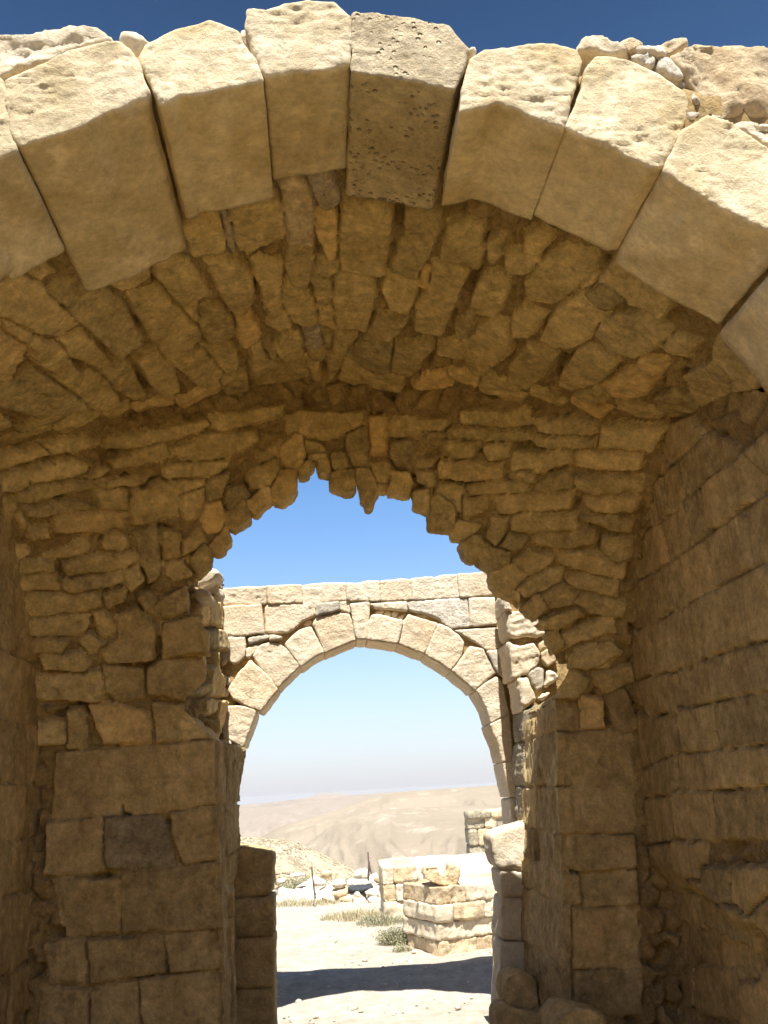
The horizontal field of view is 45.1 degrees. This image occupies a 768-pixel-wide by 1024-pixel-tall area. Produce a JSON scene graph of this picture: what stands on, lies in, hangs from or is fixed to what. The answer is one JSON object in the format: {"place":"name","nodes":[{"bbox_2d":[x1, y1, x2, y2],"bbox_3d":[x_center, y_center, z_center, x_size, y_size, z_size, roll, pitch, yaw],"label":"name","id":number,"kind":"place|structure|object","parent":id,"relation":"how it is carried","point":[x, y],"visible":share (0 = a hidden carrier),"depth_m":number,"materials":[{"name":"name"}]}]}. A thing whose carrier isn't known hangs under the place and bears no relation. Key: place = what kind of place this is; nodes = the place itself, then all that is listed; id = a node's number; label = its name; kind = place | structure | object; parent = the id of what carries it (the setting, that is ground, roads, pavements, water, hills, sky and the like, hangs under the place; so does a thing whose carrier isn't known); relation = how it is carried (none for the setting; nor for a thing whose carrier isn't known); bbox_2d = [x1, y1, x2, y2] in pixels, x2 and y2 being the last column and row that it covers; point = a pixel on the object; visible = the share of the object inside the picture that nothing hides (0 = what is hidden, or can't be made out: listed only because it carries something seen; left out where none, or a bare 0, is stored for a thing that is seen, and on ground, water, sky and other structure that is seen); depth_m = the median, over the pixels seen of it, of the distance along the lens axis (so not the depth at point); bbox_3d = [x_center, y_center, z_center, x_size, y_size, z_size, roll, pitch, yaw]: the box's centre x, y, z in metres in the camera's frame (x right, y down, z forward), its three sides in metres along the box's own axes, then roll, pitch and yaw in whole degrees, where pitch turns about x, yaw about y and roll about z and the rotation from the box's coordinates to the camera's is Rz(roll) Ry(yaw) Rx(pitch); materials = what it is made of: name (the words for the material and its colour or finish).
{"place":"outdoors","nodes":[
{"label":"outdoors","id":0,"kind":"place"},
{"bbox_2d":[240,837,354,886],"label":"spur","id":1,"kind":"structure","parent":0,"point":[284,863],"depth_m":105.72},
{"bbox_2d":[241,836,354,881],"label":"rocky slope","id":2,"kind":"structure","parent":1,"relation":"on","point":[290,848],"depth_m":106.93,"materials":[{"name":"beige stone"}]},
{"bbox_2d":[303,792,349,798],"bbox_3d":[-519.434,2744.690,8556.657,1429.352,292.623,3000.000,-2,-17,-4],"label":"hill","id":3,"kind":"structure","parent":0,"point":[327,794],"depth_m":8477.25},
{"bbox_2d":[318,907,382,921],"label":"dry grass","id":4,"kind":"structure","parent":0,"point":[347,916],"depth_m":11.92,"materials":[{"name":"plant"}]},
{"bbox_2d":[239,787,465,837],"bbox_3d":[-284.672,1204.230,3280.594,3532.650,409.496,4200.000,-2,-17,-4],"label":"plateau","id":5,"kind":"structure","parent":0,"point":[259,820],"depth_m":3199.43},
{"bbox_2d":[0,0,767,804],"label":"sky","id":6,"kind":"structure","parent":0,"point":[359,721],"materials":[{"name":"blue"}]},
{"bbox_2d":[276,897,492,1023],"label":"ground","id":7,"kind":"structure","parent":0,"point":[441,980],"depth_m":8.14,"materials":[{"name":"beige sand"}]},
{"bbox_2d":[0,484,39,1023],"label":"side wall","id":8,"kind":"structure","parent":7,"relation":"on","point":[19,754],"depth_m":5.06,"materials":[{"name":"beige stone"}]},
{"bbox_2d":[234,844,277,1023],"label":"door jamb","id":9,"kind":"object","parent":7,"relation":"on","point":[256,937],"depth_m":6.32,"materials":[{"name":"beige stone"}]},
{"bbox_2d":[276,896,339,906],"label":"dry grass","id":10,"kind":"structure","parent":7,"relation":"on","point":[302,902],"depth_m":14.14,"materials":[{"name":"plant"}]},
{"bbox_2d":[311,866,315,898],"bbox_3d":[-1.064,5.587,13.962,0.081,0.450,0.027,-17,-22,39],"label":"iron stake","id":11,"kind":"object","parent":7,"relation":"on","point":[313,882],"visible":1,"depth_m":13.96,"materials":[{"name":"brown metal"}]},
{"bbox_2d":[273,873,379,903],"bbox_3d":[-1.319,6.861,16.514,3.452,0.707,4.773,-2,-17,-4],"label":"rubble","id":12,"kind":"object","parent":7,"relation":"on","point":[304,890],"visible":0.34,"depth_m":15.44,"materials":[{"name":"stone"}]},
{"bbox_2d":[277,878,285,883],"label":"tumbled stone","id":13,"kind":"object","parent":12,"relation":"on","point":[281,880],"visible":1,"depth_m":15.80,"materials":[{"name":"stone"}]},
{"bbox_2d":[290,872,304,877],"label":"tumbled stone","id":14,"kind":"object","parent":12,"relation":"on","point":[297,874],"visible":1,"depth_m":16.31,"materials":[{"name":"stone"}]},
{"bbox_2d":[276,873,346,888],"bbox_3d":[-1.473,6.949,17.270,1.601,0.446,1.005,-2,-17,-4],"label":"desert shrub","id":15,"kind":"object","parent":12,"relation":"on","point":[292,885],"visible":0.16,"depth_m":17.22,"materials":[{"name":"beige plant"}]},
{"bbox_2d":[314,879,326,885],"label":"tumbled stone","id":16,"kind":"object","parent":12,"relation":"on","point":[319,882],"visible":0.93,"depth_m":15.34,"materials":[{"name":"stone"}]},
{"bbox_2d":[322,870,331,878],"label":"tumbled stone","id":17,"kind":"object","parent":12,"relation":"on","point":[326,874],"visible":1,"depth_m":16.35,"materials":[{"name":"stone"}]},
{"bbox_2d":[332,885,348,898],"bbox_3d":[-0.687,6.014,14.648,0.277,0.164,0.347,-2,-17,-4],"label":"tumbled stone","id":18,"kind":"object","parent":12,"relation":"on","point":[339,892],"visible":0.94,"depth_m":14.50,"materials":[{"name":"stone"}]},
{"bbox_2d":[332,879,345,887],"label":"tumbled stone","id":19,"kind":"object","parent":18,"relation":"on","point":[338,883],"visible":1,"depth_m":14.53,"materials":[{"name":"stone"}]},
{"bbox_2d":[346,878,364,886],"bbox_3d":[-0.463,6.112,15.254,0.306,0.128,0.361,-2,-17,-4],"label":"tumbled stone","id":20,"kind":"object","parent":12,"relation":"on","point":[350,881],"visible":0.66,"depth_m":15.12,"materials":[{"name":"stone"}]},
{"bbox_2d":[354,891,360,896],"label":"tumbled stone","id":21,"kind":"object","parent":12,"relation":"on","point":[357,894],"visible":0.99,"depth_m":14.24,"materials":[{"name":"stone"}]},
{"bbox_2d":[348,884,372,892],"bbox_3d":[-0.369,5.901,14.497,0.396,0.127,0.240,-2,-17,-4],"label":"plastic sheet","id":22,"kind":"object","parent":12,"relation":"on","point":[358,888],"visible":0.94,"depth_m":14.44,"materials":[{"name":"black plastic"}]},
{"bbox_2d":[354,868,369,878],"bbox_3d":[-0.378,6.280,16.053,0.304,0.182,0.347,-2,-17,-4],"label":"tumbled stone","id":23,"kind":"object","parent":12,"relation":"on","point":[361,873],"visible":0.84,"depth_m":15.91,"materials":[{"name":"stone"}]},
{"bbox_2d":[367,852,371,880],"bbox_3d":[-0.248,5.966,15.572,0.089,0.461,0.070,-2,-17,-4],"label":"iron stake","id":24,"kind":"object","parent":12,"relation":"on","point":[369,873],"visible":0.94,"depth_m":15.55,"materials":[{"name":"brown metal"}]},
{"bbox_2d":[321,894,334,900],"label":"tumbled stone","id":25,"kind":"object","parent":7,"relation":"on","point":[327,896],"visible":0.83,"depth_m":14.44,"materials":[{"name":"stone"}]},
{"bbox_2d":[339,896,349,901],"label":"tumbled stone","id":26,"kind":"object","parent":7,"relation":"on","point":[345,899],"visible":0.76,"depth_m":14.37,"materials":[{"name":"stone"}]},
{"bbox_2d":[0,368,692,1023],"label":"gateway wall","id":27,"kind":"structure","parent":7,"relation":"on","point":[128,526],"depth_m":5.52,"materials":[{"name":"stone"}]},
{"bbox_2d":[185,568,229,737],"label":"broken pier","id":28,"kind":"structure","parent":27,"relation":"attached to","point":[206,705],"depth_m":6.72,"materials":[{"name":"stone"}]},
{"bbox_2d":[0,137,764,446],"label":"rubble vault","id":29,"kind":"object","parent":27,"relation":"on","point":[306,278],"visible":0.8,"depth_m":4.54,"materials":[{"name":"stone"}]},
{"bbox_2d":[353,897,366,902],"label":"tumbled stone","id":30,"kind":"object","parent":7,"relation":"on","point":[360,900],"visible":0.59,"depth_m":13.93,"materials":[{"name":"stone"}]},
{"bbox_2d":[219,572,515,824],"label":"gate arch","id":31,"kind":"structure","parent":7,"relation":"on","point":[281,638],"depth_m":7.55,"materials":[{"name":"stone"}]},
{"bbox_2d":[495,598,567,820],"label":"broken pier","id":32,"kind":"structure","parent":31,"relation":"attached to","point":[534,673],"depth_m":7.12,"materials":[{"name":"stone"}]},
{"bbox_2d":[364,888,378,896],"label":"tumbled stone","id":33,"kind":"object","parent":7,"relation":"on","point":[371,892],"visible":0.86,"depth_m":14.16,"materials":[{"name":"stone"}]},
{"bbox_2d":[367,896,379,902],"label":"tumbled stone","id":34,"kind":"object","parent":7,"relation":"on","point":[373,899],"visible":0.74,"depth_m":13.77,"materials":[{"name":"stone"}]},
{"bbox_2d":[353,910,402,926],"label":"green grass","id":35,"kind":"structure","parent":7,"relation":"on","point":[384,920],"depth_m":11.20,"materials":[{"name":"plant"}]},
{"bbox_2d":[0,0,767,393],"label":"stone archway","id":36,"kind":"object","parent":7,"relation":"on","point":[648,164],"visible":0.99,"depth_m":3.45,"materials":[{"name":"stone"}]},
{"bbox_2d":[119,31,148,56],"bbox_3d":[-0.969,-1.776,3.621,0.128,0.131,0.218,-2,-17,-4],"label":"loose stone","id":37,"kind":"object","parent":36,"relation":"on","point":[135,42],"visible":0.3,"depth_m":3.53,"materials":[{"name":"stone"}]},
{"bbox_2d":[470,47,476,57],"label":"loose stone","id":38,"kind":"object","parent":36,"relation":"on","point":[473,51],"visible":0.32,"depth_m":3.55,"materials":[{"name":"stone"}]},
{"bbox_2d":[660,38,687,57],"bbox_3d":[1.176,-1.871,3.846,0.146,0.109,0.188,-2,-17,-4],"label":"loose stone","id":39,"kind":"object","parent":36,"relation":"on","point":[674,46],"visible":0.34,"depth_m":3.77,"materials":[{"name":"stone"}]},
{"bbox_2d":[371,922,407,945],"bbox_3d":[0.128,4.401,9.613,0.521,0.276,0.539,-2,-17,-4],"label":"desert shrub","id":40,"kind":"object","parent":7,"relation":"on","point":[393,936],"visible":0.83,"depth_m":9.52,"materials":[{"name":"plant"}]},
{"bbox_2d":[390,937,412,952],"bbox_3d":[0.182,4.313,9.173,0.260,0.162,0.253,-17,-22,39],"label":"desert shrub","id":41,"kind":"object","parent":7,"relation":"on","point":[402,948],"visible":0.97,"depth_m":9.16,"materials":[{"name":"beige plant"}]},
{"bbox_2d":[378,852,488,917],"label":"block wall","id":42,"kind":"structure","parent":7,"relation":"on","point":[394,874],"depth_m":11.73,"materials":[{"name":"stone"}]},
{"bbox_2d":[402,863,496,956],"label":"block wall","id":43,"kind":"structure","parent":7,"relation":"on","point":[440,920],"depth_m":9.07,"materials":[{"name":"stone"}]},
{"bbox_2d":[413,871,418,881],"bbox_3d":[0.314,3.625,9.211,0.059,0.104,0.062,-2,-17,-4],"label":"stone shard","id":44,"kind":"object","parent":43,"relation":"on","point":[415,877],"visible":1,"depth_m":9.20,"materials":[{"name":"stone"}]},
{"bbox_2d":[421,861,460,885],"bbox_3d":[0.571,3.620,9.268,0.378,0.212,0.308,-2,-17,-4],"label":"stone","id":45,"kind":"object","parent":43,"relation":"on","point":[450,874],"visible":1,"depth_m":9.13,"materials":[{"name":"stone"}]},
{"bbox_2d":[464,808,502,853],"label":"field wall","id":46,"kind":"structure","parent":7,"relation":"on","point":[478,823],"depth_m":19.10,"materials":[{"name":"beige stone"}]},
{"bbox_2d":[483,820,526,1001],"bbox_3d":[0.949,2.903,6.605,0.445,1.381,0.393,-2,-17,-4],"label":"door jamb","id":47,"kind":"object","parent":7,"relation":"on","point":[504,844],"depth_m":6.54,"materials":[{"name":"stone"}]},
{"bbox_2d":[629,389,767,1023],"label":"side wall","id":48,"kind":"structure","parent":7,"relation":"on","point":[698,659],"depth_m":4.65,"materials":[{"name":"beige stone"}]},
{"bbox_2d":[262,786,508,844],"bbox_3d":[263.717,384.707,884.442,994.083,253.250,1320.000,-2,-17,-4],"label":"valley hill","id":49,"kind":"structure","parent":0,"point":[304,832],"depth_m":797.67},
{"bbox_2d":[304,805,500,873],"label":"hill shoulder","id":50,"kind":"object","parent":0,"point":[350,842],"visible":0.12,"depth_m":522.22},
{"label":"floor","id":51,"kind":"structure","parent":0,"visible":0},
{"bbox_2d":[489,997,540,1023],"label":"boulder","id":52,"kind":"object","parent":51,"relation":"on","point":[501,1011],"visible":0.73,"depth_m":5.77,"materials":[{"name":"beige stone"}]},
{"bbox_2d":[495,966,538,1009],"bbox_3d":[0.871,3.095,6.023,0.243,0.234,0.306,-2,-17,-4],"label":"boulder","id":53,"kind":"object","parent":52,"relation":"on","point":[516,987],"visible":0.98,"depth_m":5.92,"materials":[{"name":"beige stone"}]},
{"bbox_2d":[539,995,606,1023],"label":"boulder","id":54,"kind":"object","parent":51,"relation":"on","point":[556,1009],"visible":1,"depth_m":4.91,"materials":[{"name":"beige stone"}]}
]}

